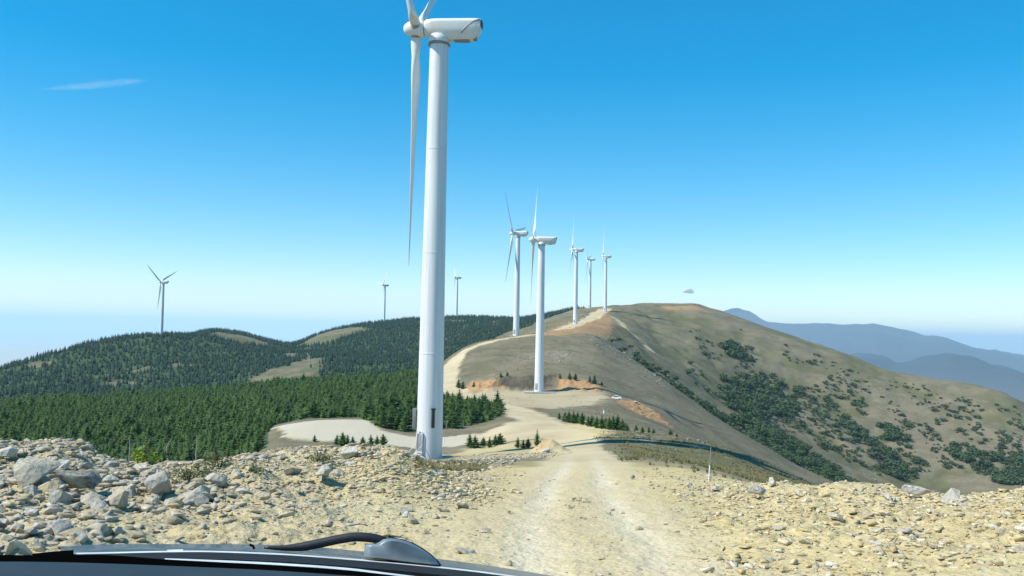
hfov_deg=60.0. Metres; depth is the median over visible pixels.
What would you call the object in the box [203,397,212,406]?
pine tree
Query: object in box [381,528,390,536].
rubble stone
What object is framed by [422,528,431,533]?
rubble stone
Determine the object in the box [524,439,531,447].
pine tree
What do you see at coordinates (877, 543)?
rubble stone
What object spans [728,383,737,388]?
hillside bush
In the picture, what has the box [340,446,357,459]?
boulder
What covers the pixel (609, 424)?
pine tree
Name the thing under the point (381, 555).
car
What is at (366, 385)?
pine tree
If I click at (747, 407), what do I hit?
hillside bush
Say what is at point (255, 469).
shrub
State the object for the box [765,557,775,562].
rubble stone
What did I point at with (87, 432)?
pine tree
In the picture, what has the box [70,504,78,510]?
rubble stone
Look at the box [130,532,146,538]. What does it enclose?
rubble stone
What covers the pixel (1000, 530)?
rubble stone
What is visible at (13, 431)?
pine tree
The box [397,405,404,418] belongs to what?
pine tree
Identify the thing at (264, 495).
boulder
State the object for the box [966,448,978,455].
hillside bush
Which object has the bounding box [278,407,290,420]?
pine tree
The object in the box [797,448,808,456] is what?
hillside bush
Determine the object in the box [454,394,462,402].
pine tree
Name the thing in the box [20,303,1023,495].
hillside
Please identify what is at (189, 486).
rubble stone
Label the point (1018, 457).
hillside bush
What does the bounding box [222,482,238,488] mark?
rubble stone
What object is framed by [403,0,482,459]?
wind turbine
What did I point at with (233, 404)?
pine forest
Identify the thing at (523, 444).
pine tree
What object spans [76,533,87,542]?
rubble stone
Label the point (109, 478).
boulder
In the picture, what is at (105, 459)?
rubble stone
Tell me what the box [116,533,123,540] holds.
rubble stone
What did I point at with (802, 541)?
rubble stone
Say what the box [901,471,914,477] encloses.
hillside bush
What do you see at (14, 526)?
rubble stone
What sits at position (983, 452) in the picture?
hillside bush
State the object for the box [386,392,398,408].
pine tree
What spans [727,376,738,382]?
hillside bush
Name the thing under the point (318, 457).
shrub
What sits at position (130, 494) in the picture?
rubble stone
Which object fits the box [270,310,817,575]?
dirt road
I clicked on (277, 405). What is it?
pine tree
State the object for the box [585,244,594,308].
wind turbine
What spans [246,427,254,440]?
pine tree
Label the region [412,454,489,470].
weeds
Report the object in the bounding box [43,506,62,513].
rubble stone
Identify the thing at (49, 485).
rubble stone
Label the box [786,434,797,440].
hillside bush
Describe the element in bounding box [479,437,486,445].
pine tree
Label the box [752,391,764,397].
hillside bush
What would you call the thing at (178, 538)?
rubble stone
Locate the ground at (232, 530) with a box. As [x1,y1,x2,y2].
[0,429,1023,575]
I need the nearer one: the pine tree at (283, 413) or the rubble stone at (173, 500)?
the rubble stone at (173, 500)
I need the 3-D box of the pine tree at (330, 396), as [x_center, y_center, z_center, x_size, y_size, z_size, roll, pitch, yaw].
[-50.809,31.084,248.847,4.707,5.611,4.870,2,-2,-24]
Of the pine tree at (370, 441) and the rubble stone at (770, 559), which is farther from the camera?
the pine tree at (370, 441)
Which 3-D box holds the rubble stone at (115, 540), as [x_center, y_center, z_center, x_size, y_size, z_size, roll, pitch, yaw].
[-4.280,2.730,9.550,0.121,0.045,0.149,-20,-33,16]
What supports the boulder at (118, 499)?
on the ground at (232, 530)
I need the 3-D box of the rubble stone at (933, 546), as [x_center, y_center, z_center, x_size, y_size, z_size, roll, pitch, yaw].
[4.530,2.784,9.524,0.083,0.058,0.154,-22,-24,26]
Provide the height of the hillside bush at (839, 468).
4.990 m
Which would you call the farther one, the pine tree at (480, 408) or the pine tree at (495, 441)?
the pine tree at (480, 408)
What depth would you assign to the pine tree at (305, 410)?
173.05 m
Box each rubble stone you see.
[0,479,4,488]
[0,504,6,512]
[0,533,13,540]
[1,518,9,524]
[3,488,11,495]
[10,523,23,530]
[10,548,20,554]
[15,528,24,533]
[22,485,40,495]
[23,509,38,516]
[24,528,37,535]
[27,537,38,542]
[31,499,38,504]
[32,445,48,451]
[32,542,43,550]
[34,545,45,551]
[37,527,51,534]
[38,480,58,492]
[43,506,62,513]
[44,534,54,540]
[49,489,72,502]
[59,484,65,490]
[69,488,79,492]
[70,492,80,497]
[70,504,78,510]
[71,532,79,536]
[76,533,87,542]
[78,462,93,469]
[79,450,86,456]
[84,444,94,451]
[95,516,104,519]
[96,535,104,540]
[98,458,108,461]
[103,461,119,466]
[103,509,114,516]
[104,529,113,533]
[105,515,119,521]
[110,538,121,542]
[112,526,122,534]
[114,486,123,491]
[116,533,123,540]
[120,486,135,495]
[124,525,134,529]
[126,489,131,498]
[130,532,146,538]
[133,464,146,468]
[139,468,155,475]
[145,527,152,532]
[150,496,158,504]
[151,493,162,499]
[154,525,168,530]
[162,494,171,500]
[164,497,183,507]
[174,536,184,541]
[185,481,195,488]
[202,491,213,500]
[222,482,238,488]
[231,469,242,478]
[259,454,269,459]
[279,454,285,459]
[318,463,332,468]
[335,469,344,474]
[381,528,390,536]
[396,506,415,511]
[401,511,409,516]
[407,516,417,523]
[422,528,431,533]
[436,507,449,511]
[454,502,468,508]
[455,547,476,553]
[481,527,490,532]
[504,560,512,565]
[710,486,721,490]
[762,524,772,529]
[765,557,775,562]
[772,525,783,529]
[794,489,804,495]
[799,539,810,543]
[812,562,818,568]
[827,513,843,521]
[860,508,872,518]
[863,536,875,544]
[874,540,882,545]
[878,512,892,515]
[880,492,892,501]
[929,545,937,548]
[956,502,971,507]
[959,498,969,501]
[981,560,994,565]
[996,529,1005,535]
[1014,546,1023,551]
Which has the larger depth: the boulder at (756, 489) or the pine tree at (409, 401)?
the pine tree at (409, 401)
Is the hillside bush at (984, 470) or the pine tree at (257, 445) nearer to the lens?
the pine tree at (257, 445)
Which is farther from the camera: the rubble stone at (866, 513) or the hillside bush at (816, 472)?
the hillside bush at (816, 472)
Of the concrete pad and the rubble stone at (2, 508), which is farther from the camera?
the concrete pad
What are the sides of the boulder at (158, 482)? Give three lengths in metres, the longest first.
0.446 x 0.403 x 0.370 m
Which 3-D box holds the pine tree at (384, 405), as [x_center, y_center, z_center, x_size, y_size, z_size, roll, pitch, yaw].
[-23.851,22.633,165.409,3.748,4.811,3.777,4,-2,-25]
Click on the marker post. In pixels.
(709, 466)
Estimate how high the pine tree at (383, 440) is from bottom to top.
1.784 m
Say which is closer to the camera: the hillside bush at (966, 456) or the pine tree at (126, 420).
the pine tree at (126, 420)
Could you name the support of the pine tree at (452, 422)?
on the hillside at (675, 322)
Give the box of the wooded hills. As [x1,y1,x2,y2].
[0,312,564,398]
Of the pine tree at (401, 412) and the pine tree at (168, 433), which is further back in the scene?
the pine tree at (168, 433)
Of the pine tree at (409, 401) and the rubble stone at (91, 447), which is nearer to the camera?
the rubble stone at (91, 447)
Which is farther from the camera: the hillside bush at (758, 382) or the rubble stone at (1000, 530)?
the hillside bush at (758, 382)
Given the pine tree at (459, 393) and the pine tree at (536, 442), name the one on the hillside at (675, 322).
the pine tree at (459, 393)
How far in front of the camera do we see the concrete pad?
271.01 m
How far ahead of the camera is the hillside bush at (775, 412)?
615.80 m
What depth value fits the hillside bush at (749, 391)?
626.96 m
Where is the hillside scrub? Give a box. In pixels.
[609,329,1023,484]
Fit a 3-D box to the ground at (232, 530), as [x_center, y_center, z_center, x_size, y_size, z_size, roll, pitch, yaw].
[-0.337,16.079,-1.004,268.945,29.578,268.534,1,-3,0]
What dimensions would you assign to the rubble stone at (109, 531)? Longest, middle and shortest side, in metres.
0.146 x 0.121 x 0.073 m
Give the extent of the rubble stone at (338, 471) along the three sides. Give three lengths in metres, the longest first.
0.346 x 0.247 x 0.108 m
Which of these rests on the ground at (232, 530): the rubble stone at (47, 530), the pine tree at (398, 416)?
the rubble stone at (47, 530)
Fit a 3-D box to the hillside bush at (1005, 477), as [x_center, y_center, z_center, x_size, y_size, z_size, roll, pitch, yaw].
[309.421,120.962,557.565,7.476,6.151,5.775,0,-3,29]
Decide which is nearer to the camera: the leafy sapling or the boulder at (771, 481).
the leafy sapling
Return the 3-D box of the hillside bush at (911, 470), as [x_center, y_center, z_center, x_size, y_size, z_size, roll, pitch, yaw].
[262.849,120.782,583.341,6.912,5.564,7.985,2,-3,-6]
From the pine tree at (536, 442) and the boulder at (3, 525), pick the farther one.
the pine tree at (536, 442)
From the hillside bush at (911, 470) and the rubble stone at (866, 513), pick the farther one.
the hillside bush at (911, 470)
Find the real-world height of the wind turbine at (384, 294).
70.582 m
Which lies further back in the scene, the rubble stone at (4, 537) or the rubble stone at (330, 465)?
the rubble stone at (330, 465)
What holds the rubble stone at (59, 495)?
on the ground at (232, 530)
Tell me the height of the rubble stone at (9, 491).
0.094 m
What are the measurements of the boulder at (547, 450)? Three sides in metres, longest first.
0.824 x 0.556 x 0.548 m
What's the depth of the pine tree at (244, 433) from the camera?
161.32 m
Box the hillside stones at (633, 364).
[472,323,876,482]
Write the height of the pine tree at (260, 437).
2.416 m
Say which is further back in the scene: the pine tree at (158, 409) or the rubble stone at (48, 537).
the pine tree at (158, 409)
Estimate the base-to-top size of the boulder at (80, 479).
0.278 m
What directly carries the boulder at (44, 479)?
on the ground at (232, 530)
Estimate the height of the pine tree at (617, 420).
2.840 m
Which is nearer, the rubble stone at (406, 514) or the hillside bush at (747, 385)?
the rubble stone at (406, 514)
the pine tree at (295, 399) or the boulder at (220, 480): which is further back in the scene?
the pine tree at (295, 399)
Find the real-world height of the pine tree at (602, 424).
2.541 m
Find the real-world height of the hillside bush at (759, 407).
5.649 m
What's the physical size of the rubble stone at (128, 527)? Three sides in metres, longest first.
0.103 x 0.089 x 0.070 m
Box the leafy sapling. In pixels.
[131,445,163,464]
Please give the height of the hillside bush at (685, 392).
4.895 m
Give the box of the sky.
[0,0,1023,353]
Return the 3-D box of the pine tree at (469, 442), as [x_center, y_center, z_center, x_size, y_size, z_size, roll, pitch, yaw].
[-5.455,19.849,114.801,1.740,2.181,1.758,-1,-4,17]
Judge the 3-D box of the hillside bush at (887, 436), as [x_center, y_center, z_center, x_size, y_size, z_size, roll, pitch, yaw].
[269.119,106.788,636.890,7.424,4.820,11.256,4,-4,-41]
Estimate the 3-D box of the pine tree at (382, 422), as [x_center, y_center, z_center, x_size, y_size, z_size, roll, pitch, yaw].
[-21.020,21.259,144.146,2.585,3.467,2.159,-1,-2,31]
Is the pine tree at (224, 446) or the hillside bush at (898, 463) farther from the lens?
the hillside bush at (898, 463)
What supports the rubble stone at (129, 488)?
on the ground at (232, 530)
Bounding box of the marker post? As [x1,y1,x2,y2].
[708,448,710,480]
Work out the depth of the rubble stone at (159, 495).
14.20 m
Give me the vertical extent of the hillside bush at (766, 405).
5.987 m
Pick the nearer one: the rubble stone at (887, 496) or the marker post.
the rubble stone at (887, 496)
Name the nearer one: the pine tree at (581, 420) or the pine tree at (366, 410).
the pine tree at (581, 420)
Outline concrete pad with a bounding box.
[524,391,554,393]
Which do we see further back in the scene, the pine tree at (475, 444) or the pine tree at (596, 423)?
the pine tree at (596, 423)
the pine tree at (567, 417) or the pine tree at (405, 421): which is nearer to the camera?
the pine tree at (405, 421)
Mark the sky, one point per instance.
(841, 162)
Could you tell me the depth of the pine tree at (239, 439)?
151.29 m
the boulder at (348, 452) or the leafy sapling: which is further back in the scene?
the boulder at (348, 452)
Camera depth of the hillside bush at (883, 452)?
601.98 m
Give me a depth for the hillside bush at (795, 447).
509.80 m
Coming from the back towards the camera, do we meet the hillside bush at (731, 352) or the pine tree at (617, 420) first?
the hillside bush at (731, 352)
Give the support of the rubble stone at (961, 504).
on the ground at (232, 530)
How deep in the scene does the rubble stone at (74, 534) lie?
9.31 m
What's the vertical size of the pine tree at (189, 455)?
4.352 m
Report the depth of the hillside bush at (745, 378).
687.43 m
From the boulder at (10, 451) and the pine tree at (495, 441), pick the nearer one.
the boulder at (10, 451)
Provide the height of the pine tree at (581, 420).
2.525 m
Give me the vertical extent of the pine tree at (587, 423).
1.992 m
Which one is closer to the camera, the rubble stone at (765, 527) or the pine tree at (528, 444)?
the rubble stone at (765, 527)
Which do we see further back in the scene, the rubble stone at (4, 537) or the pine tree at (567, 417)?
the pine tree at (567, 417)
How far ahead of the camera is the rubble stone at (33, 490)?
12.70 m
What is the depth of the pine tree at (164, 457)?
153.78 m
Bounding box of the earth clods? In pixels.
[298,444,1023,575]
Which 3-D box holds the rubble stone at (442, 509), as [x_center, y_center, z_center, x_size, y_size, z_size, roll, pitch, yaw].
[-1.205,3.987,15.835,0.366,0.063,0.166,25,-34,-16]
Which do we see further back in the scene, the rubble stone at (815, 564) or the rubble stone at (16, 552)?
the rubble stone at (815, 564)
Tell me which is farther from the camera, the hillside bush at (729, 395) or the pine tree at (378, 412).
the hillside bush at (729, 395)
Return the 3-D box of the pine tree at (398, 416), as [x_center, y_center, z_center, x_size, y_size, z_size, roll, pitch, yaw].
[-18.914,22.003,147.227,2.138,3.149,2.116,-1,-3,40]
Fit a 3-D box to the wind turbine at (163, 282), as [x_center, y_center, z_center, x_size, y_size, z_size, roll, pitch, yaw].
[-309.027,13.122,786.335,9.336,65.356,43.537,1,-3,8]
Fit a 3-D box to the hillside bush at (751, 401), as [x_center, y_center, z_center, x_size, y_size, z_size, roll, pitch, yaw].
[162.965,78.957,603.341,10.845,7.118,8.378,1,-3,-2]
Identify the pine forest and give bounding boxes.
[0,306,584,398]
[0,366,504,462]
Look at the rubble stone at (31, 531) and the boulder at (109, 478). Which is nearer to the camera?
the rubble stone at (31, 531)
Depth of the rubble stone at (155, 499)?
13.61 m
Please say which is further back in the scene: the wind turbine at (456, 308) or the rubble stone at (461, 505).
the wind turbine at (456, 308)
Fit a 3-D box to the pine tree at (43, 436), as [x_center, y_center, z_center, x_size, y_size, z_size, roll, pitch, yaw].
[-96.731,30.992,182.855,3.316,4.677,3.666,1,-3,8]
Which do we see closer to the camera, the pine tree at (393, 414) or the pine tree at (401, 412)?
the pine tree at (393, 414)
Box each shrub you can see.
[165,462,221,482]
[202,449,233,467]
[245,462,267,472]
[307,451,332,461]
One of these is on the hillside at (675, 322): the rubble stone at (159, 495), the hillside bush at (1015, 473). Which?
the hillside bush at (1015, 473)
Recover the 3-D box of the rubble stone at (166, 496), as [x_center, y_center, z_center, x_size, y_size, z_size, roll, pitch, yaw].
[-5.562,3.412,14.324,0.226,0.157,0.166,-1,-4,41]
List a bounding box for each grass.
[426,431,814,485]
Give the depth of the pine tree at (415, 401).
180.18 m
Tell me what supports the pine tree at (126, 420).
on the hillside at (675, 322)
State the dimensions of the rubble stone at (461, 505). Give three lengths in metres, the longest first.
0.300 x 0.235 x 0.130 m
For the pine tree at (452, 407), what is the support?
on the hillside at (675, 322)
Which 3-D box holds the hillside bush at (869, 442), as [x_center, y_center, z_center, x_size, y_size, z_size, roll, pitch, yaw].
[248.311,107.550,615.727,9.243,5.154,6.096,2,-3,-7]
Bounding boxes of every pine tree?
[0,408,10,419]
[0,428,10,439]
[6,427,21,440]
[39,428,47,439]
[67,426,77,437]
[81,424,94,439]
[120,412,131,425]
[132,403,140,413]
[135,421,142,434]
[143,425,155,437]
[152,405,162,416]
[153,422,163,431]
[159,449,166,462]
[162,405,170,415]
[162,423,172,438]
[182,445,194,460]
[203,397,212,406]
[205,439,214,448]
[206,433,215,444]
[220,439,228,450]
[223,433,233,443]
[230,436,236,449]
[235,433,246,446]
[239,424,249,441]
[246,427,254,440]
[251,435,264,451]
[253,421,261,432]
[254,432,266,444]
[272,402,281,415]
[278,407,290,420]
[282,403,292,414]
[293,394,298,405]
[303,402,309,416]
[304,399,320,417]
[324,389,337,401]
[337,433,349,445]
[338,404,350,416]
[360,403,373,419]
[363,379,368,389]
[366,435,373,445]
[371,406,381,421]
[374,436,379,443]
[375,409,388,426]
[377,397,390,410]
[379,434,388,444]
[385,409,397,427]
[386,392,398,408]
[387,407,396,420]
[393,412,401,426]
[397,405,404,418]
[397,413,411,429]
[402,408,411,424]
[403,395,416,410]
[412,394,417,406]
[444,409,461,427]
[447,403,459,415]
[449,389,464,401]
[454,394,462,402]
[455,403,463,416]
[460,404,467,413]
[464,434,472,447]
[465,403,479,422]
[469,435,481,447]
[478,401,484,415]
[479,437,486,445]
[484,400,490,409]
[486,437,492,446]
[491,390,505,406]
[492,401,502,413]
[492,434,498,445]
[497,433,505,444]
[514,438,520,447]
[520,440,525,447]
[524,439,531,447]
[533,430,540,445]
[564,412,571,421]
[569,412,577,422]
[577,412,585,424]
[585,416,591,425]
[592,418,599,427]
[598,418,604,428]
[603,417,614,429]
[612,415,618,429]
[615,415,625,429]
[618,418,626,429]
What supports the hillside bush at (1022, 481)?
on the hillside at (675, 322)
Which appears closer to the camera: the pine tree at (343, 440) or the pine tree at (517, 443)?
the pine tree at (343, 440)
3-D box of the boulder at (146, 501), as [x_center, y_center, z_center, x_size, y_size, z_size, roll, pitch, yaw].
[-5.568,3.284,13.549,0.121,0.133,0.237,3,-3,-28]
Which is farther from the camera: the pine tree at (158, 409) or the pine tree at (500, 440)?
the pine tree at (158, 409)
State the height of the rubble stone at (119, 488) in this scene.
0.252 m
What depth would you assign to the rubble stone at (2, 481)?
13.07 m
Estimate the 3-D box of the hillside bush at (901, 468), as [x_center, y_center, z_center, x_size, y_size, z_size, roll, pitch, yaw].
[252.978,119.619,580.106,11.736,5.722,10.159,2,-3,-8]
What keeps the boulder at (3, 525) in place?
on the ground at (232, 530)
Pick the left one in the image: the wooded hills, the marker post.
the wooded hills
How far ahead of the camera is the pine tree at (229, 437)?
164.40 m
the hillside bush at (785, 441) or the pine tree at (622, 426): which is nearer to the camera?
the pine tree at (622, 426)
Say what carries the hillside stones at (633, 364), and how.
on the hillside at (675, 322)
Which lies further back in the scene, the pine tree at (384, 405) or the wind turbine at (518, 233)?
the wind turbine at (518, 233)
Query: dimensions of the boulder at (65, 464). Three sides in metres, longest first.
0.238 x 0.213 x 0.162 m
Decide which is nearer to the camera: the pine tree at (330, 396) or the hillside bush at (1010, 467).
the pine tree at (330, 396)
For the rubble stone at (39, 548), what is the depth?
8.28 m
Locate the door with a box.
[417,434,423,452]
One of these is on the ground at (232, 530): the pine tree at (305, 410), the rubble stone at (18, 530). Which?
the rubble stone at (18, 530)
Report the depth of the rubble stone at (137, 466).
17.73 m
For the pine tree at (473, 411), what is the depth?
160.46 m
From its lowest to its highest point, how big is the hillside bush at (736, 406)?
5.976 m
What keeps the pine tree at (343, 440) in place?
on the ground at (232, 530)
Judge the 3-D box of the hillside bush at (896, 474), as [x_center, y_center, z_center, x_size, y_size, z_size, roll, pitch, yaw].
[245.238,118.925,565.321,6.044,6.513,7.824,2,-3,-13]
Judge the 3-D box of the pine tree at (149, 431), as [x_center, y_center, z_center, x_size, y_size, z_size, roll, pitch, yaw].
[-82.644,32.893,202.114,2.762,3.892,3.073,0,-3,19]
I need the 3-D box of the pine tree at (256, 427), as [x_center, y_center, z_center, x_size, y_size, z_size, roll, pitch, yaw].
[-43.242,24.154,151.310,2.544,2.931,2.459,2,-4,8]
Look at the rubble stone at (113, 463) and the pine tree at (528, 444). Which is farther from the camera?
the pine tree at (528, 444)
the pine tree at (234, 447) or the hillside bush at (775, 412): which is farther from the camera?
the hillside bush at (775, 412)
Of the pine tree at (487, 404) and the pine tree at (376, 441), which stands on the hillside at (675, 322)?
the pine tree at (487, 404)
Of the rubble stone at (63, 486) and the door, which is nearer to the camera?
the rubble stone at (63, 486)
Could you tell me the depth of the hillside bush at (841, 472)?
503.20 m
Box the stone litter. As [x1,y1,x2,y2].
[432,444,752,484]
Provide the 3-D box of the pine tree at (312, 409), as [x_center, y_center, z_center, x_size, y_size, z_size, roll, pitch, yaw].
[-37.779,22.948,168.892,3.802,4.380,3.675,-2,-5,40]
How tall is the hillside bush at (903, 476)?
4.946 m
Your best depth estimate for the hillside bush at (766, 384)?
677.05 m
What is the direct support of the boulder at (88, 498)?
on the ground at (232, 530)
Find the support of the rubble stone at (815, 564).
on the ground at (232, 530)
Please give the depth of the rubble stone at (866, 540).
10.35 m
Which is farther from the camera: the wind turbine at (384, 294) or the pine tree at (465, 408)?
the wind turbine at (384, 294)
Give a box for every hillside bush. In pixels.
[677,388,688,393]
[719,375,726,381]
[721,390,734,399]
[722,400,734,406]
[724,401,742,409]
[725,349,739,355]
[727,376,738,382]
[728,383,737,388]
[729,378,740,384]
[734,415,745,422]
[739,380,752,388]
[739,404,751,411]
[741,375,753,380]
[741,388,752,393]
[745,399,758,406]
[749,378,760,384]
[749,402,761,408]
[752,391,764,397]
[753,413,762,417]
[760,402,769,408]
[761,383,771,389]
[769,406,780,415]
[777,407,785,415]
[779,449,790,457]
[780,439,789,445]
[785,394,797,400]
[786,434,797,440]
[791,444,803,451]
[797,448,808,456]
[812,470,824,475]
[823,475,833,480]
[832,464,841,470]
[836,469,846,475]
[864,439,875,445]
[878,433,893,439]
[881,447,890,454]
[884,450,894,457]
[891,470,901,479]
[893,460,909,467]
[895,466,908,472]
[899,474,908,479]
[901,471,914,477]
[908,467,917,473]
[949,441,961,447]
[960,452,971,461]
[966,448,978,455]
[971,464,985,471]
[977,448,987,455]
[982,467,1000,473]
[985,454,1003,460]
[997,456,1011,463]
[999,475,1009,483]
[1000,465,1017,469]
[1004,471,1020,475]
[1012,455,1023,462]
[1019,478,1023,485]
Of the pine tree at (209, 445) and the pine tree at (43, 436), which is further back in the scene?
the pine tree at (43, 436)
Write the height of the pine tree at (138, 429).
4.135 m
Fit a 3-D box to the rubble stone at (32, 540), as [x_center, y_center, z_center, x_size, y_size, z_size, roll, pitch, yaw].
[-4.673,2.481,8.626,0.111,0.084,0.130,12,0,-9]
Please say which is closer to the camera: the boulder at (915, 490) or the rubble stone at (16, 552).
the rubble stone at (16, 552)
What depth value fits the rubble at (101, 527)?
15.17 m
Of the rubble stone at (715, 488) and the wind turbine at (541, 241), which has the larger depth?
the wind turbine at (541, 241)
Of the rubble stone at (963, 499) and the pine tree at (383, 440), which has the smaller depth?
the rubble stone at (963, 499)
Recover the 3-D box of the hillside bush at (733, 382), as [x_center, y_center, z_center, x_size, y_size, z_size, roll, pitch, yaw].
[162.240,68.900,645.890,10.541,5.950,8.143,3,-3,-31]
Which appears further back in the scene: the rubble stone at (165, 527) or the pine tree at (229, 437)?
the pine tree at (229, 437)
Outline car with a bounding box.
[0,532,549,575]
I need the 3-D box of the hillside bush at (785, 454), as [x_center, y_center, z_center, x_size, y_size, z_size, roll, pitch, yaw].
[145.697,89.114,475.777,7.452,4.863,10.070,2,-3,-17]
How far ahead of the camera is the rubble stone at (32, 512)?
11.68 m
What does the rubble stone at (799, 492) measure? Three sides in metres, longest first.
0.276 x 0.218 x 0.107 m
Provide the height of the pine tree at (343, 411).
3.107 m
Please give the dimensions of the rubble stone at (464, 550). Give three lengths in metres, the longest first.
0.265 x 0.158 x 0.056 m
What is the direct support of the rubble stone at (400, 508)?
on the ground at (232, 530)
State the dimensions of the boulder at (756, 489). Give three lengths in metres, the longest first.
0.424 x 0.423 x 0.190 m
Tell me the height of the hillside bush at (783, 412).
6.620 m
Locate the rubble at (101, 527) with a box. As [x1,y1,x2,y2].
[0,437,522,548]
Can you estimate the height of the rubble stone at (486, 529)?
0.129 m
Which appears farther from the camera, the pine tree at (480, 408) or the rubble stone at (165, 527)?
the pine tree at (480, 408)
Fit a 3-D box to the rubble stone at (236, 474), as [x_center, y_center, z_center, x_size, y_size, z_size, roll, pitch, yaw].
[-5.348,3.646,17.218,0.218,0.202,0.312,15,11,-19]
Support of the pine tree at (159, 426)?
on the hillside at (675, 322)
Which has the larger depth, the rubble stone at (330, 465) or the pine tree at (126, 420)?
the pine tree at (126, 420)
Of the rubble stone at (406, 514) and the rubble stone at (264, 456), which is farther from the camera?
the rubble stone at (264, 456)
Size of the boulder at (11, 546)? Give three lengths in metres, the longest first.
0.354 x 0.190 x 0.182 m
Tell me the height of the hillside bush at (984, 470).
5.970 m
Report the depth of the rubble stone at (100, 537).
9.40 m
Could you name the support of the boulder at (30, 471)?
on the ground at (232, 530)
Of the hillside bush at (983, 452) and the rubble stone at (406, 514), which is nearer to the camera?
the rubble stone at (406, 514)
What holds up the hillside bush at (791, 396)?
on the hillside at (675, 322)
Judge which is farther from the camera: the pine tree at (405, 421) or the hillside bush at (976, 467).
the hillside bush at (976, 467)
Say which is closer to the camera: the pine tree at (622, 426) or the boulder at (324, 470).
the boulder at (324, 470)
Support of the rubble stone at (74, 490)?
on the ground at (232, 530)
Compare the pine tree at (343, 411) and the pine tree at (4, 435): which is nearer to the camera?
the pine tree at (343, 411)
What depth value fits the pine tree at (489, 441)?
114.69 m
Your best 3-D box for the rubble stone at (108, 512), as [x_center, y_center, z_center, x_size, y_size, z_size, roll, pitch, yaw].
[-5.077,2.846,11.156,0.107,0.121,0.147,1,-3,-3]
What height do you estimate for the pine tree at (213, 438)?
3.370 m
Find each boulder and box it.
[0,446,18,457]
[0,522,6,528]
[2,539,31,554]
[13,457,61,487]
[37,476,50,484]
[51,519,71,535]
[55,470,102,488]
[59,460,70,469]
[80,492,106,504]
[101,475,119,482]
[106,490,128,508]
[143,499,152,504]
[144,470,171,494]
[182,485,209,505]
[205,473,227,486]
[257,491,270,499]
[283,467,301,474]
[314,465,331,475]
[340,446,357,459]
[542,447,549,452]
[685,482,692,487]
[747,485,765,494]
[768,477,776,486]
[857,486,867,491]
[897,528,912,533]
[901,484,932,495]
[940,488,959,502]
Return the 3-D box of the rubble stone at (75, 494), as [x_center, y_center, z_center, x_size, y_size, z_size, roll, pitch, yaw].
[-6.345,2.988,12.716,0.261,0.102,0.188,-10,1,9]
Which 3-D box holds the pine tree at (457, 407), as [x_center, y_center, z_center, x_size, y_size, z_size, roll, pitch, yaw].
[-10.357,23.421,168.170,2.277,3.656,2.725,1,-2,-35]
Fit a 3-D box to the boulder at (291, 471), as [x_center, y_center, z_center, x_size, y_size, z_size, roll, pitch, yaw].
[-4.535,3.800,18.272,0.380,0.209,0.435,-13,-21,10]
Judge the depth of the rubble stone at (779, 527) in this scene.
11.98 m
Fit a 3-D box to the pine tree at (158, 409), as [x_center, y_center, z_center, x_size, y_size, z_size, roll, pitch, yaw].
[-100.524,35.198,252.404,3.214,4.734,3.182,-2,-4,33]
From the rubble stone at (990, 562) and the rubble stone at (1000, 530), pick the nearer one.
the rubble stone at (990, 562)
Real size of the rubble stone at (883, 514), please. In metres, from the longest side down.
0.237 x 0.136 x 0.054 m
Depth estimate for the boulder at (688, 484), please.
23.73 m
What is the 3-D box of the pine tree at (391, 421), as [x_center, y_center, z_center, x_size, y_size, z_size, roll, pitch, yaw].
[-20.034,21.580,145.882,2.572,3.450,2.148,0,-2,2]
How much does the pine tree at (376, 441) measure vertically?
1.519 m
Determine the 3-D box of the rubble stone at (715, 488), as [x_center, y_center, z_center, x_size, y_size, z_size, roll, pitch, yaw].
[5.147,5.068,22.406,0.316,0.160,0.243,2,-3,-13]
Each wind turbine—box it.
[148,266,176,333]
[378,270,388,319]
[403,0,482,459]
[453,267,461,315]
[505,193,527,336]
[529,188,556,391]
[569,221,583,323]
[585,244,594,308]
[601,243,611,311]
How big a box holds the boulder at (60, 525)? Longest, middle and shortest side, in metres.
0.334 x 0.204 x 0.127 m
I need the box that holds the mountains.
[723,308,1023,401]
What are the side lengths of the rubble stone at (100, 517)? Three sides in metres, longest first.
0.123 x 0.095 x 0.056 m
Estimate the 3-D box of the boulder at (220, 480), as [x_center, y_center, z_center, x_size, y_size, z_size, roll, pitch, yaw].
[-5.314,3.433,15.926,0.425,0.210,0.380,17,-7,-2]
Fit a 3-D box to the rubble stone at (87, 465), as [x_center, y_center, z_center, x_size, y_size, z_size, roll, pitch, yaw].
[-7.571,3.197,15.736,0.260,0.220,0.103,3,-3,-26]
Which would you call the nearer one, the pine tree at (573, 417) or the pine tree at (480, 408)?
the pine tree at (573, 417)
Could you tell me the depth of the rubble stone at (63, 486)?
13.20 m

